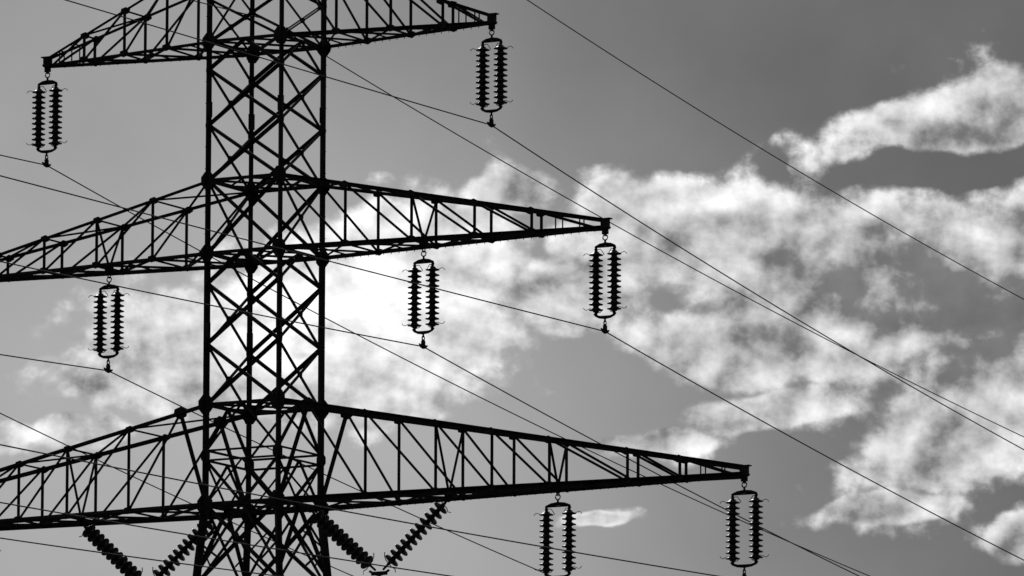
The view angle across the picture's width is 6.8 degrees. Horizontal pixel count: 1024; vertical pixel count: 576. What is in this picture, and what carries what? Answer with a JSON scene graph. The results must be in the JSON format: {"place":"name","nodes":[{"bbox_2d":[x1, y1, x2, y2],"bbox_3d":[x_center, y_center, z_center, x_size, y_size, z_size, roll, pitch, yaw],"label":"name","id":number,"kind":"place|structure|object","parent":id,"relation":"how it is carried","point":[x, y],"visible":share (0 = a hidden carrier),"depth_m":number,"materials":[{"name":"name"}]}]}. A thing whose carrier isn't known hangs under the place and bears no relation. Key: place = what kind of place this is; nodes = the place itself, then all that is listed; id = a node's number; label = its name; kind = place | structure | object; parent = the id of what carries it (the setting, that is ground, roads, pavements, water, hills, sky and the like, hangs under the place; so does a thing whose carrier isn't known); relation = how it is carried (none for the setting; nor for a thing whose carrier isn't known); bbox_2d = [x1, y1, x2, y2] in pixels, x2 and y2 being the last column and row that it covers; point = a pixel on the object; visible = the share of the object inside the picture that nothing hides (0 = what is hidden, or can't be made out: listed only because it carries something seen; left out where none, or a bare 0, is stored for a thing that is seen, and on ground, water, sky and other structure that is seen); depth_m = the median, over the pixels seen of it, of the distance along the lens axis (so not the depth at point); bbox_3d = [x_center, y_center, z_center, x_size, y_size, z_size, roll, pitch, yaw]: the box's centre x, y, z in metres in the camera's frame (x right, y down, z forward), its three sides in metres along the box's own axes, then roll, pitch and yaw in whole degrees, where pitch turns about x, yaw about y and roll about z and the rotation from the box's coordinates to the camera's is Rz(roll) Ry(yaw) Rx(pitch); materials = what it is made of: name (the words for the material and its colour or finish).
{"place":"outdoors","nodes":[
{"label":"outdoors","id":0,"kind":"place"},
{"bbox_2d":[0,0,1023,575],"label":"sky","id":1,"kind":"structure","parent":0,"point":[911,112],"materials":[{"name":"grey"}]},
{"label":"ground","id":2,"kind":"structure","parent":0,"visible":0},
{"bbox_2d":[0,0,768,575],"bbox_3d":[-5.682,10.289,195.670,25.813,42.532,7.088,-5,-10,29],"label":"electricity pylon","id":3,"kind":"object","parent":2,"relation":"on","point":[250,514],"visible":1,"depth_m":196.72,"materials":[{"name":"metal"}]},
{"bbox_2d":[0,537,277,575],"bbox_3d":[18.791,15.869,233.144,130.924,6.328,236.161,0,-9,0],"label":"power line","id":4,"kind":"object","parent":3,"relation":"attached to","point":[138,557],"visible":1,"depth_m":185.66,"materials":[{"name":"black metal"}]},
{"bbox_2d":[0,413,352,575],"bbox_3d":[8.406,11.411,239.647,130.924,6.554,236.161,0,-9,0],"label":"power line","id":5,"kind":"object","parent":3,"relation":"attached to","point":[149,484],"visible":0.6,"depth_m":208.96,"materials":[{"name":"black metal"}]},
{"bbox_2d":[0,502,450,575],"bbox_3d":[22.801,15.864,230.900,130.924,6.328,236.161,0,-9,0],"label":"power line","id":6,"kind":"object","parent":3,"relation":"hanging from","point":[221,540],"visible":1,"depth_m":179.76,"materials":[{"name":"black metal"}]},
{"bbox_2d":[0,354,550,575],"bbox_3d":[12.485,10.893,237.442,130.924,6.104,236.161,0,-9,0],"label":"power line","id":7,"kind":"object","parent":3,"relation":"attached to","point":[262,445],"visible":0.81,"depth_m":203.78,"materials":[{"name":"black metal"}]},
{"bbox_2d":[0,444,717,575],"bbox_3d":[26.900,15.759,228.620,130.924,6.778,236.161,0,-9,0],"label":"power line","id":8,"kind":"object","parent":3,"relation":"hanging from","point":[348,511],"visible":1,"depth_m":174.93,"materials":[{"name":"black metal"}]},
{"bbox_2d":[0,261,858,575],"bbox_3d":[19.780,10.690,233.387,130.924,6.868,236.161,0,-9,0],"label":"power line","id":9,"kind":"object","parent":3,"relation":"attached to","point":[434,353],"visible":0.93,"depth_m":194.06,"materials":[{"name":"black metal"}]},
{"bbox_2d":[0,155,869,575],"bbox_3d":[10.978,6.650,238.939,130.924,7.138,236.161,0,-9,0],"label":"power line","id":10,"kind":"object","parent":3,"relation":"attached to","point":[416,365],"visible":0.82,"depth_m":215.91,"materials":[{"name":"black metal"}]},
{"bbox_2d":[0,175,1023,560],"bbox_3d":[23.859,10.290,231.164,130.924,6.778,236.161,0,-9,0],"label":"power line","id":11,"kind":"object","parent":3,"relation":"attached to","point":[508,307],"visible":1,"depth_m":188.67,"materials":[{"name":"black metal"}]},
{"bbox_2d":[65,0,1023,449],"bbox_3d":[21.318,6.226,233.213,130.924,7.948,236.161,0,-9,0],"label":"power line","id":12,"kind":"object","parent":3,"relation":"attached to","point":[559,170],"visible":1,"depth_m":197.30,"materials":[{"name":"black metal"}]},
{"bbox_2d":[191,0,1023,436],"bbox_3d":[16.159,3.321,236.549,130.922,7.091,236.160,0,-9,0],"label":"power line","id":13,"kind":"object","parent":3,"relation":"attached to","point":[617,226],"visible":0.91,"depth_m":212.25,"materials":[{"name":"black metal"}]},
{"bbox_2d":[527,0,1023,299],"bbox_3d":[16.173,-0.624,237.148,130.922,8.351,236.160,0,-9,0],"label":"power line","id":14,"kind":"object","parent":3,"relation":"attached to","point":[768,152],"visible":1,"depth_m":219.84,"materials":[{"name":"black metal"}]}
]}

